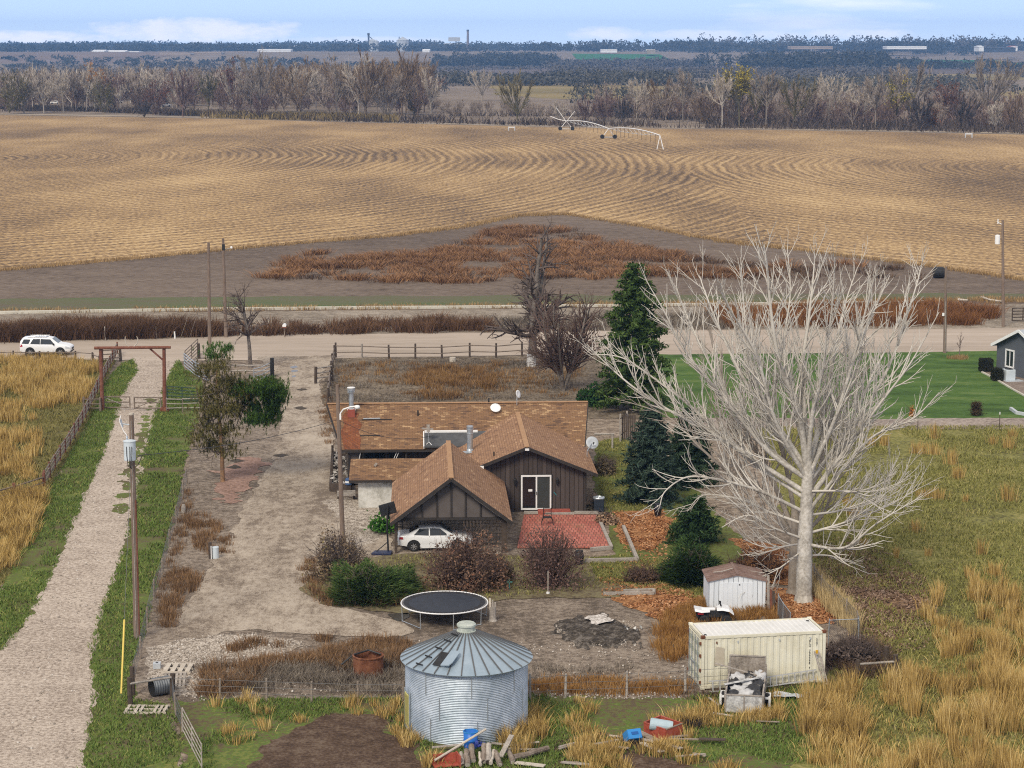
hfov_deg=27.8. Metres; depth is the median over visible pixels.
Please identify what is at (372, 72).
tree
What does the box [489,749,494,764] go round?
log
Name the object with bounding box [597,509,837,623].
orange leaves
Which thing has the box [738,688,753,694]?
junk sack
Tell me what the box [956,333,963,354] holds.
young tree
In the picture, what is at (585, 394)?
green shrub
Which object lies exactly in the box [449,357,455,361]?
bucket
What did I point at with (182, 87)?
tree
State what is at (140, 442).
lane grass
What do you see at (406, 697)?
door
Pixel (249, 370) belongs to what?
pole fence
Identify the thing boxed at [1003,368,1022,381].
condenser unit
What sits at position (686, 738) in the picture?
scrap plank
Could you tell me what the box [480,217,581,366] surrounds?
dead tree
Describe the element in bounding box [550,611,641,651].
ash mound
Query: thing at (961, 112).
tree
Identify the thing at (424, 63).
tree
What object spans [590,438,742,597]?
side lawn
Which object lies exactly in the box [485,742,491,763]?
log
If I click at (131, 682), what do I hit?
brace posts
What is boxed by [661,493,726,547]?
spruce
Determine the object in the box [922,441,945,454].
grass clump
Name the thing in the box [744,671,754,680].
junk sack
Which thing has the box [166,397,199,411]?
pipe fence
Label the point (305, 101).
woodland
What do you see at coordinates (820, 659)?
ladder
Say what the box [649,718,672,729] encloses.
plastic drum
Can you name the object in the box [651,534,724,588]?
juniper
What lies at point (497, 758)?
log
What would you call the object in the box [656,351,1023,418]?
mown lawn
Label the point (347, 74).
tree
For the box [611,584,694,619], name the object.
leaf bed
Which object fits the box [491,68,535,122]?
tree
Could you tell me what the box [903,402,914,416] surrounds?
sapling
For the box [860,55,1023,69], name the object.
distant woods
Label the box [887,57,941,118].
tree
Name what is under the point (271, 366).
gate post
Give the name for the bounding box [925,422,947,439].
grass clump
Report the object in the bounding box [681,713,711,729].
brush pile
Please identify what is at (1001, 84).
tree
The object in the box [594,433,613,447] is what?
log rail
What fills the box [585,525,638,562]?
timber edging
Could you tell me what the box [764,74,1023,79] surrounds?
meadow edge
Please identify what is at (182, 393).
tube gate
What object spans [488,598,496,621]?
stump
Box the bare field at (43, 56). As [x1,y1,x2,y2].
[0,52,187,63]
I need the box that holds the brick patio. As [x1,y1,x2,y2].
[517,515,608,547]
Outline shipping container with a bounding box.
[687,616,826,689]
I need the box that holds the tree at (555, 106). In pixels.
[551,100,568,118]
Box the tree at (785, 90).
[777,74,818,122]
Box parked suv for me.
[20,335,73,355]
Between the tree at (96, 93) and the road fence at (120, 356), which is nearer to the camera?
the road fence at (120, 356)
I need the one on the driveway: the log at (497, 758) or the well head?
the well head
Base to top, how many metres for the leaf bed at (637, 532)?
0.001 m
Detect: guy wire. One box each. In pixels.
[120,474,130,693]
[180,262,206,338]
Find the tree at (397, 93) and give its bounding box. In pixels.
[361,62,405,114]
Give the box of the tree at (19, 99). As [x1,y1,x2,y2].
[0,67,31,112]
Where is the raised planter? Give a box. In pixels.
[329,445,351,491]
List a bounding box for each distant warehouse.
[92,50,108,51]
[108,50,128,51]
[159,53,193,54]
[191,52,224,54]
[226,51,254,52]
[257,49,292,51]
[600,49,616,52]
[645,49,655,53]
[788,46,832,48]
[883,46,926,48]
[974,46,983,50]
[984,47,1015,51]
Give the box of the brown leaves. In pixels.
[812,534,941,653]
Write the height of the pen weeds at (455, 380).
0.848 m
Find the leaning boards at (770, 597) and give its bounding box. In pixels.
[767,575,774,610]
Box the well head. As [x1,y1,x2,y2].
[208,542,218,558]
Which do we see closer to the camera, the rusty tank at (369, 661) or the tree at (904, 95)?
the rusty tank at (369, 661)
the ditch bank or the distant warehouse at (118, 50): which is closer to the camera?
the ditch bank
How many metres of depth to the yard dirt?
109.92 m
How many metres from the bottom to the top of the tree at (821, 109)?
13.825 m
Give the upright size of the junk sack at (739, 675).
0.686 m
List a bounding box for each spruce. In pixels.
[593,261,680,411]
[612,406,689,509]
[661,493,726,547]
[666,406,722,490]
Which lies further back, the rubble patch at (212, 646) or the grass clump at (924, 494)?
the grass clump at (924, 494)
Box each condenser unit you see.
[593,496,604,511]
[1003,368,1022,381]
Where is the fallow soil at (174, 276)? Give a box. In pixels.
[0,215,1023,312]
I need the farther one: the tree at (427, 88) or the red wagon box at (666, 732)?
the tree at (427, 88)
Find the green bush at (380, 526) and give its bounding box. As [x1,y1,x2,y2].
[363,510,393,533]
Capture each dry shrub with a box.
[585,491,599,510]
[593,452,618,477]
[594,504,620,525]
[620,557,662,584]
[721,545,788,580]
[825,627,889,664]
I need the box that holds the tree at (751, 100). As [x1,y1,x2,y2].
[747,72,772,119]
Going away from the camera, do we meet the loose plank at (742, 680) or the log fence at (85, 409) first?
the loose plank at (742, 680)
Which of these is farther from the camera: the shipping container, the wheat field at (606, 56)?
the wheat field at (606, 56)
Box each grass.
[0,294,1023,313]
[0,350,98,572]
[112,398,154,513]
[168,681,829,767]
[169,684,810,767]
[206,686,794,767]
[311,437,703,599]
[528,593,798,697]
[786,567,1023,767]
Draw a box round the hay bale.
[932,267,944,277]
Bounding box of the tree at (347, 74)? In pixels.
[341,52,378,113]
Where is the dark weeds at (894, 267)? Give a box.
[268,222,930,282]
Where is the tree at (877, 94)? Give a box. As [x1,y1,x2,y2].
[857,72,895,128]
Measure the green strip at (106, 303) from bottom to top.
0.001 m
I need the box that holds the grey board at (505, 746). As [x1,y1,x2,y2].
[499,734,513,757]
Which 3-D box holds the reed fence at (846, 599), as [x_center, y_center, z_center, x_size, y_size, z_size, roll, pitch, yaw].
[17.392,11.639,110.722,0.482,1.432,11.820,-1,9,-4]
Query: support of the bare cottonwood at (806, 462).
on the ground at (456, 95)
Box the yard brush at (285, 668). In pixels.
[190,644,689,697]
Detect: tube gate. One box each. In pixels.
[104,396,130,407]
[134,397,161,408]
[166,386,197,401]
[182,707,202,767]
[183,353,208,380]
[184,339,197,364]
[253,363,269,379]
[1011,307,1023,320]
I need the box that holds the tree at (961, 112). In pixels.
[950,92,981,125]
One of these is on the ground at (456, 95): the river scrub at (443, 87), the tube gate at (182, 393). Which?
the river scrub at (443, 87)
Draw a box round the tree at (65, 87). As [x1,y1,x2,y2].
[51,70,70,112]
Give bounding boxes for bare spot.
[226,465,240,468]
[273,454,287,456]
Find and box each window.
[361,452,385,458]
[388,452,401,458]
[1005,348,1014,368]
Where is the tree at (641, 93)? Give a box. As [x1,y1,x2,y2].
[627,77,650,117]
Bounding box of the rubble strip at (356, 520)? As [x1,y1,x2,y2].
[321,497,392,549]
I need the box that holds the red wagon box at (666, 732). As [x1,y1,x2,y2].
[643,715,682,739]
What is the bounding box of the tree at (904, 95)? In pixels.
[884,73,915,122]
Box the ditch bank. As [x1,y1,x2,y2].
[0,304,1023,341]
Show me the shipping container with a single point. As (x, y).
(787, 645)
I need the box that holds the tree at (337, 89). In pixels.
[317,53,356,111]
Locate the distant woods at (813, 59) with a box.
[693,48,893,69]
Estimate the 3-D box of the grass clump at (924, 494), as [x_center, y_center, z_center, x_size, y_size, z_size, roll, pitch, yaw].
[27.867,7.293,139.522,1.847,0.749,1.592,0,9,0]
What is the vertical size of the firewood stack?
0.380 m
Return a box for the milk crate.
[622,728,641,741]
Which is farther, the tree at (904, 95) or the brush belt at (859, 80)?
the brush belt at (859, 80)
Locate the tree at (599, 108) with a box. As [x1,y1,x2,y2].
[592,90,615,118]
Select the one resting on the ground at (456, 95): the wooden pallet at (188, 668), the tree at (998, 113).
the tree at (998, 113)
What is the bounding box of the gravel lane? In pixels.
[0,360,176,767]
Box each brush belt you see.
[329,67,695,85]
[563,81,695,103]
[679,71,1023,94]
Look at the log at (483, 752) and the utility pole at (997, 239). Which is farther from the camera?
the utility pole at (997, 239)
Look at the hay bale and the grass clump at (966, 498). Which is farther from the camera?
the hay bale
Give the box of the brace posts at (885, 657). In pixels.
[855,646,897,678]
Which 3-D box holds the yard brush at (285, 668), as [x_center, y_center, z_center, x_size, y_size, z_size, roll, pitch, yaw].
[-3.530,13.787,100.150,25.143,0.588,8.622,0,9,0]
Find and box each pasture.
[0,360,116,584]
[756,429,1023,767]
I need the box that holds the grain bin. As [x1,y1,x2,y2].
[400,620,532,745]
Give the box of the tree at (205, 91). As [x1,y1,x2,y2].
[193,72,219,108]
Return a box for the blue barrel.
[463,728,477,749]
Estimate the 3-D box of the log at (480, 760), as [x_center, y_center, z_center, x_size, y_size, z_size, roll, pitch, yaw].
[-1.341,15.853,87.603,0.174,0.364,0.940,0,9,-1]
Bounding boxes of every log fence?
[0,472,45,495]
[43,342,117,479]
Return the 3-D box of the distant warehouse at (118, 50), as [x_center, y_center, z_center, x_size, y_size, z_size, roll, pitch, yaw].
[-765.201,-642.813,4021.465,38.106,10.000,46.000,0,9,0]
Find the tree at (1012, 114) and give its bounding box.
[1002,94,1023,126]
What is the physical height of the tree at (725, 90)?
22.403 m
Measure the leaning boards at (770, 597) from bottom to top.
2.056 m
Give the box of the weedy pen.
[320,355,656,418]
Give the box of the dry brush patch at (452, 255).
[241,222,872,284]
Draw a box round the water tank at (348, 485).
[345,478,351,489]
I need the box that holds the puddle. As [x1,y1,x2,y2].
[388,613,408,620]
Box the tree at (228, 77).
[216,55,249,109]
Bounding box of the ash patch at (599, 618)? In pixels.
[584,613,613,624]
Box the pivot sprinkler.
[550,109,663,149]
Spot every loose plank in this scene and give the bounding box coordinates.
[715,663,755,674]
[724,676,761,684]
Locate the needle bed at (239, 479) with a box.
[208,456,272,503]
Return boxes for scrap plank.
[432,743,459,748]
[491,742,524,746]
[514,761,545,766]
[562,761,588,765]
[640,738,682,748]
[641,730,660,740]
[669,734,687,737]
[670,738,698,739]
[699,737,725,740]
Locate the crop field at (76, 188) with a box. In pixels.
[0,115,1023,278]
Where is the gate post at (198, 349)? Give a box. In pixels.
[197,343,200,358]
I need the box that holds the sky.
[0,0,1023,46]
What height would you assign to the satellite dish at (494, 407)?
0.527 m
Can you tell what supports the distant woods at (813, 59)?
on the river flat
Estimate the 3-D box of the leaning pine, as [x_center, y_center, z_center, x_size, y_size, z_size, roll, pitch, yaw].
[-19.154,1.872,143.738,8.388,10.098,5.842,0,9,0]
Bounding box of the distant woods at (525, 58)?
[428,50,560,66]
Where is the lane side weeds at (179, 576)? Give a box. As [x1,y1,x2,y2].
[151,395,421,627]
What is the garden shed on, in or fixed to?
on the ground at (456, 95)
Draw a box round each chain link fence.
[778,593,790,618]
[827,617,858,647]
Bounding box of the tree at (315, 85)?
[310,66,325,110]
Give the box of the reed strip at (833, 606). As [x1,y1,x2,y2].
[812,565,868,636]
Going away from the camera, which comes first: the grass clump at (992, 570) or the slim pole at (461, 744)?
the slim pole at (461, 744)
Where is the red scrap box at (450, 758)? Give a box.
[432,751,460,767]
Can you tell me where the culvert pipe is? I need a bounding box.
[148,675,169,696]
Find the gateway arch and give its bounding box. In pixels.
[94,346,170,411]
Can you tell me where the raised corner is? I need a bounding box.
[1009,407,1023,415]
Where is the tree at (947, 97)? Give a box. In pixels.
[928,76,962,118]
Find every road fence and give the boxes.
[0,351,92,361]
[102,349,121,361]
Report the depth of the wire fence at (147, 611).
116.44 m
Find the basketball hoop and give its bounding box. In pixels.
[371,501,396,554]
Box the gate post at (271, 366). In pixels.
[270,358,273,376]
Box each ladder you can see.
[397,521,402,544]
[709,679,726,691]
[767,669,816,686]
[814,651,827,684]
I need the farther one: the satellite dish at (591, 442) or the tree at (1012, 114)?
the tree at (1012, 114)
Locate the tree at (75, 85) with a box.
[67,70,83,107]
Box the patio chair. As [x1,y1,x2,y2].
[541,508,552,524]
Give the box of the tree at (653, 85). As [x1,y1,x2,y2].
[645,76,672,119]
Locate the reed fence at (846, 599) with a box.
[813,563,859,633]
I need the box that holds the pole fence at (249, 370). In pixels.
[220,364,269,371]
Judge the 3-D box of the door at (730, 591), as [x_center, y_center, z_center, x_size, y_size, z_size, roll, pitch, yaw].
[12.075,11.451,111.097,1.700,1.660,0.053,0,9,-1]
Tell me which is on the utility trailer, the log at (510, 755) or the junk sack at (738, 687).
the junk sack at (738, 687)
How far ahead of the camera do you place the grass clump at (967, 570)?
118.30 m
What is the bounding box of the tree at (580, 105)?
[576,94,596,118]
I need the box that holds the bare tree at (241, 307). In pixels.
[213,281,268,367]
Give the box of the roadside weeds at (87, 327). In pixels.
[0,309,503,343]
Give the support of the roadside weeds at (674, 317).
on the ditch bank
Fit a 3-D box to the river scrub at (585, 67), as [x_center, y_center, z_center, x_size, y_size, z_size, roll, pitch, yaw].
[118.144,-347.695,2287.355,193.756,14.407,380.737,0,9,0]
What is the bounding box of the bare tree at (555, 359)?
[515,286,610,390]
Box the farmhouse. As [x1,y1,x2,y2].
[326,387,598,553]
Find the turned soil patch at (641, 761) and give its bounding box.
[547,732,689,767]
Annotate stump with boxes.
[181,504,185,512]
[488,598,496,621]
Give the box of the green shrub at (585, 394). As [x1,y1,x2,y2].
[576,381,607,406]
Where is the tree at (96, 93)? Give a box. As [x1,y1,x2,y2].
[87,79,116,112]
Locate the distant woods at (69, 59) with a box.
[0,54,443,67]
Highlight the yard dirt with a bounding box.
[136,372,723,703]
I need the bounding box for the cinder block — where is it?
[153,661,160,668]
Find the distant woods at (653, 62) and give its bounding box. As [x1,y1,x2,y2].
[541,56,711,67]
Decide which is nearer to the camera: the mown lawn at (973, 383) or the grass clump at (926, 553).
the grass clump at (926, 553)
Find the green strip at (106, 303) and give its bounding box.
[0,293,1023,310]
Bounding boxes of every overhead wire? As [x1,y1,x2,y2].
[137,420,335,455]
[341,421,429,438]
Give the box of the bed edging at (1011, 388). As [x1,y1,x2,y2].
[981,371,1023,395]
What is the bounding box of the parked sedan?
[398,523,472,551]
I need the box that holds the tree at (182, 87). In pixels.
[163,69,200,116]
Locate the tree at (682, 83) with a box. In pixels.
[661,68,696,121]
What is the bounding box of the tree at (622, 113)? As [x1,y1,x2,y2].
[610,94,635,120]
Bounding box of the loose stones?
[0,357,684,761]
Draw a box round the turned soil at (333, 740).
[247,713,427,767]
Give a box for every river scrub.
[0,60,446,75]
[0,66,453,91]
[534,63,694,73]
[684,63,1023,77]
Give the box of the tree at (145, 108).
[134,98,152,116]
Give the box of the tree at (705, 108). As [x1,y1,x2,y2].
[690,88,716,122]
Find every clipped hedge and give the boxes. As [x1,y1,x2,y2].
[978,357,993,371]
[990,367,1003,380]
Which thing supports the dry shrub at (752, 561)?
on the side lawn at (724, 547)
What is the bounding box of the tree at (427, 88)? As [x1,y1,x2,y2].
[419,69,441,112]
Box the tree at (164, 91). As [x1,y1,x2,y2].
[142,79,169,114]
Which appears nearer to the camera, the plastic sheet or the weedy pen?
the plastic sheet
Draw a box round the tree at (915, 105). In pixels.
[904,85,935,127]
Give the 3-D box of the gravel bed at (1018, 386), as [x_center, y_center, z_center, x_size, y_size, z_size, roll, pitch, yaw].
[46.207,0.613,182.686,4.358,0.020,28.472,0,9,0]
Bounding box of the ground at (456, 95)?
[0,49,1023,767]
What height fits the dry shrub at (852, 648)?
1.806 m
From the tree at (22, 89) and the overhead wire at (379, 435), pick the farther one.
the tree at (22, 89)
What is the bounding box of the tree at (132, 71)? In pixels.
[120,58,150,104]
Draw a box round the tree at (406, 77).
[381,47,419,114]
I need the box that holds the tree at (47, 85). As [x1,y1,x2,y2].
[24,62,59,112]
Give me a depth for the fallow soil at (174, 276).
272.77 m
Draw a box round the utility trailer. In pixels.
[719,654,770,712]
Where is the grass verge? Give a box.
[0,361,202,767]
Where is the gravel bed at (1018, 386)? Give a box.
[985,372,1023,393]
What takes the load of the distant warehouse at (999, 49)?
on the ground at (456, 95)
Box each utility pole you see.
[119,413,142,638]
[207,243,210,348]
[222,238,231,336]
[942,267,946,352]
[995,219,1004,326]
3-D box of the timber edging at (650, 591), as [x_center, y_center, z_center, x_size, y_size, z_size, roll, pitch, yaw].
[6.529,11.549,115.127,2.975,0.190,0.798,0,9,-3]
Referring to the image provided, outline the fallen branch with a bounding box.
[980,296,1001,301]
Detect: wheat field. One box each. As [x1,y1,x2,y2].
[572,54,666,60]
[922,60,1021,66]
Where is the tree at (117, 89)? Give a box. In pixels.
[105,74,134,106]
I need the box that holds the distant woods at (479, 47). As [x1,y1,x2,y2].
[412,40,550,51]
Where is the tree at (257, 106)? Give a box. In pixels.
[245,92,269,116]
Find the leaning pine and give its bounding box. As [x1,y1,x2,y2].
[178,340,292,481]
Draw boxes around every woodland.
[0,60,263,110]
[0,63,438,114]
[0,90,432,113]
[427,98,586,116]
[589,81,1023,127]
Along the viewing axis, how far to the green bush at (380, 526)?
129.15 m
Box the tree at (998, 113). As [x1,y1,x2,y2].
[985,101,1004,125]
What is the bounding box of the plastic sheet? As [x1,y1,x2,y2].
[773,691,809,697]
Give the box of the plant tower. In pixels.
[444,37,461,45]
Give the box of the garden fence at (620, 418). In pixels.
[619,411,627,440]
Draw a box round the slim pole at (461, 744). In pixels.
[434,728,486,760]
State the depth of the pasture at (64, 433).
164.02 m
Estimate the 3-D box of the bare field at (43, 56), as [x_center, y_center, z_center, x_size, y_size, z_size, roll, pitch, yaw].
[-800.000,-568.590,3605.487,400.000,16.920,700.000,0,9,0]
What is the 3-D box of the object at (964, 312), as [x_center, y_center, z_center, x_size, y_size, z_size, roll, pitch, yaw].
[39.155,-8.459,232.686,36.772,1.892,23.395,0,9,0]
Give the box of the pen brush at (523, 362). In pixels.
[329,358,588,402]
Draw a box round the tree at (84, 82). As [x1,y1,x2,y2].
[79,65,100,109]
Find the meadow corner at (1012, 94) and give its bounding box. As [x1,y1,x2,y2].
[997,90,1023,100]
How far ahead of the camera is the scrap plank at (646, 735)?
90.80 m
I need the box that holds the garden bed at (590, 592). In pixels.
[299,553,645,613]
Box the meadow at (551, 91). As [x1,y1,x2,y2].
[489,85,680,99]
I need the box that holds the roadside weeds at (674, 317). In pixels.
[471,308,732,332]
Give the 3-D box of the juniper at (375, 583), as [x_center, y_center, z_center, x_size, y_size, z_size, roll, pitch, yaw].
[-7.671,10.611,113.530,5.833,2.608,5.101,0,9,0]
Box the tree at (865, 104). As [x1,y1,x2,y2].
[847,77,877,121]
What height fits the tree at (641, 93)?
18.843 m
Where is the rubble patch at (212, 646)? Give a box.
[145,634,304,696]
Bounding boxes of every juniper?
[321,551,421,607]
[376,560,425,592]
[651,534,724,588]
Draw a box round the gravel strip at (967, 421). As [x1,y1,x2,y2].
[702,418,1023,429]
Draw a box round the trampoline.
[400,591,488,629]
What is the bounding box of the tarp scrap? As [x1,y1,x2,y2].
[465,740,484,746]
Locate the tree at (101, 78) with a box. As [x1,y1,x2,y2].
[83,62,113,107]
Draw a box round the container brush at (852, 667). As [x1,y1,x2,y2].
[674,632,907,698]
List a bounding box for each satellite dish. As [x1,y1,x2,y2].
[490,403,500,411]
[516,390,520,404]
[586,436,597,452]
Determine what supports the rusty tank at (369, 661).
on the yard dirt
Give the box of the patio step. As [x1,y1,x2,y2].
[524,509,597,514]
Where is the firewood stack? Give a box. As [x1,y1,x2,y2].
[337,490,354,498]
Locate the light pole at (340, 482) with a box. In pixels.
[336,384,359,548]
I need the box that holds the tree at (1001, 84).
[957,52,1023,119]
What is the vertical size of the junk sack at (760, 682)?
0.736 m
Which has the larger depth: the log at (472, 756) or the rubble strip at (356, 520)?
the rubble strip at (356, 520)
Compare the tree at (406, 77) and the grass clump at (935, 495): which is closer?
the grass clump at (935, 495)
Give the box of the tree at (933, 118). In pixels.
[919,108,940,127]
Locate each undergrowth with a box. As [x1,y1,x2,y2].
[0,103,445,123]
[444,106,1023,133]
[573,104,1023,126]
[680,92,1023,122]
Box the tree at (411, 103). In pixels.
[403,91,424,113]
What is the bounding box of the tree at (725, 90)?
[702,70,732,125]
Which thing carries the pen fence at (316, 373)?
on the weedy pen
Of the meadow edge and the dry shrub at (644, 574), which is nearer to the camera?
the dry shrub at (644, 574)
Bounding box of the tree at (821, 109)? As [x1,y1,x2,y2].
[803,90,828,123]
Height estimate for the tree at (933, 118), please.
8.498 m
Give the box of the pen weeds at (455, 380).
[331,357,585,399]
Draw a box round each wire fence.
[132,468,187,673]
[171,677,182,731]
[174,678,404,703]
[529,667,727,698]
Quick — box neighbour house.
[991,329,1023,377]
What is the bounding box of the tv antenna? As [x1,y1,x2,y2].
[422,425,432,444]
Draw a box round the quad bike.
[694,601,733,621]
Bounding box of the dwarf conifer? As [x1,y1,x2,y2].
[968,401,986,415]
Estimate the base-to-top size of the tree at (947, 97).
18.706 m
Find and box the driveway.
[175,355,500,638]
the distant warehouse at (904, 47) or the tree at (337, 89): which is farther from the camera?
the distant warehouse at (904, 47)
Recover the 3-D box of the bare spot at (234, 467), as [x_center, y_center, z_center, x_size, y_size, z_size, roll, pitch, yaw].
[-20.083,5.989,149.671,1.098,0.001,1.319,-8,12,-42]
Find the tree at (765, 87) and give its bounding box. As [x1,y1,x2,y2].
[748,67,783,123]
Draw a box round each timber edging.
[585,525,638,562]
[590,515,612,551]
[603,588,654,594]
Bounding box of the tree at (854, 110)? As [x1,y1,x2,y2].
[845,101,864,121]
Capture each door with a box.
[404,687,410,731]
[520,474,552,509]
[687,627,694,676]
[694,633,701,684]
[721,582,752,610]
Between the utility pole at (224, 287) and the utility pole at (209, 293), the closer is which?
the utility pole at (209, 293)
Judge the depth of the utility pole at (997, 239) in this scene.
223.60 m
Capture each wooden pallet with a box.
[123,704,169,713]
[161,663,193,673]
[164,672,186,688]
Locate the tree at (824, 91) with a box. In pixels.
[812,71,854,117]
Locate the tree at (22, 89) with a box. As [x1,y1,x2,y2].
[12,69,44,112]
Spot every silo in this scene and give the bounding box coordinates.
[369,39,374,50]
[396,37,408,50]
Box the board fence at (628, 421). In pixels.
[622,415,635,440]
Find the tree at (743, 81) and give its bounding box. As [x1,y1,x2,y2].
[713,63,757,124]
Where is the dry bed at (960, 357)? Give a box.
[942,354,968,359]
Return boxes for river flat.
[436,65,1013,81]
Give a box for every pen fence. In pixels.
[314,363,333,383]
[326,345,334,403]
[335,342,549,358]
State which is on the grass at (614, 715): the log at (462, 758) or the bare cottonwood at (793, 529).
the log at (462, 758)
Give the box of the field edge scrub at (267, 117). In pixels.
[185,109,400,121]
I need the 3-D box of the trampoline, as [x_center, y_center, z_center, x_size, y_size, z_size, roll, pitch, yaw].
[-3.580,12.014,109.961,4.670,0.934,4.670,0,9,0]
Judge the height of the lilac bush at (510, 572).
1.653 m
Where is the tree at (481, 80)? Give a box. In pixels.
[467,69,494,100]
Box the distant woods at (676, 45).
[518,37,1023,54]
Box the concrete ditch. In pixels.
[0,300,925,313]
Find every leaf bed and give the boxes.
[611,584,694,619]
[612,509,673,549]
[728,538,788,584]
[765,589,834,623]
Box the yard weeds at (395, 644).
[181,630,424,698]
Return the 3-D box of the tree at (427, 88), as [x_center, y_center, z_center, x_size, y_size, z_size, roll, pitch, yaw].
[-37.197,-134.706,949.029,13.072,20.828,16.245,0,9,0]
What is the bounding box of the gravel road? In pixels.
[0,328,1023,360]
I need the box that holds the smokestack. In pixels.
[466,30,468,50]
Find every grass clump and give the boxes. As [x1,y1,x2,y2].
[842,494,852,504]
[859,536,871,546]
[864,435,880,445]
[877,431,890,445]
[892,545,900,558]
[904,518,927,532]
[908,439,926,453]
[913,486,936,496]
[917,487,950,500]
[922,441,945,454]
[924,547,932,556]
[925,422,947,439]
[940,444,959,464]
[948,462,966,479]
[961,493,969,501]
[964,561,976,578]
[969,535,992,555]
[982,559,1008,576]
[984,434,999,444]
[996,482,1021,502]
[1001,434,1019,448]
[1006,426,1018,436]
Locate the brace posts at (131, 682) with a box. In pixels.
[127,666,174,704]
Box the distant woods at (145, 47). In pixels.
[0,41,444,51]
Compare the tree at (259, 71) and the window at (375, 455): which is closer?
the window at (375, 455)
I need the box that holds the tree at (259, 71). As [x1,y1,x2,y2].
[227,45,280,110]
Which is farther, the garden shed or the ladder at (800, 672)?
the garden shed
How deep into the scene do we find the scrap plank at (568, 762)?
87.36 m
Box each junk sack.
[726,677,741,689]
[727,689,738,693]
[729,671,745,679]
[730,684,747,690]
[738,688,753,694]
[741,678,752,685]
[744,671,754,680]
[745,684,761,691]
[752,678,763,690]
[753,669,766,680]
[753,689,764,696]
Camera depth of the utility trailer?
95.19 m
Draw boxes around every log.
[459,751,464,766]
[463,748,470,766]
[469,743,475,762]
[478,751,481,766]
[480,743,485,763]
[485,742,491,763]
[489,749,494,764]
[494,749,502,766]
[506,748,514,764]
[513,746,549,759]
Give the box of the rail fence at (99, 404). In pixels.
[82,397,101,411]
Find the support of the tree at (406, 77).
on the ground at (456, 95)
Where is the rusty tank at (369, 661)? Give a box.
[341,649,383,677]
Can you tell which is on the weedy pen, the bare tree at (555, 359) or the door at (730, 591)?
the bare tree at (555, 359)
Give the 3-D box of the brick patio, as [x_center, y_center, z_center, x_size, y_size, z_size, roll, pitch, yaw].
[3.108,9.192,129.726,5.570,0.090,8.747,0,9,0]
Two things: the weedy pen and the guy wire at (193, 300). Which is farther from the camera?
the guy wire at (193, 300)
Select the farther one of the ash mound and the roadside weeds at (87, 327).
the roadside weeds at (87, 327)
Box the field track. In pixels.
[15,114,1022,133]
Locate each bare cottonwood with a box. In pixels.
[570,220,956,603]
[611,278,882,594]
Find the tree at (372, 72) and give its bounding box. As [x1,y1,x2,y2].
[335,44,391,113]
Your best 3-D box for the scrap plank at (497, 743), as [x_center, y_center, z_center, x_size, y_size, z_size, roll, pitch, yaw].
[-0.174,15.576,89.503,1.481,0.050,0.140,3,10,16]
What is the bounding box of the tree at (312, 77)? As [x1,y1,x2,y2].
[281,61,322,110]
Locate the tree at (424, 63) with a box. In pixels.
[399,52,439,95]
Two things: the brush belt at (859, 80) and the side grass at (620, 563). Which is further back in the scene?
the brush belt at (859, 80)
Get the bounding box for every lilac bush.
[302,524,372,583]
[414,524,514,593]
[488,555,517,581]
[509,517,591,591]
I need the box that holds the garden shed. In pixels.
[702,562,767,610]
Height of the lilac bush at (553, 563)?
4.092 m
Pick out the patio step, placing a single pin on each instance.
(558, 512)
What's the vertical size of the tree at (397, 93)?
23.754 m
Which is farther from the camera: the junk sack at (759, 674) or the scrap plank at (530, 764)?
the junk sack at (759, 674)
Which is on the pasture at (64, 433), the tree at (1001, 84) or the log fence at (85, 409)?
the log fence at (85, 409)

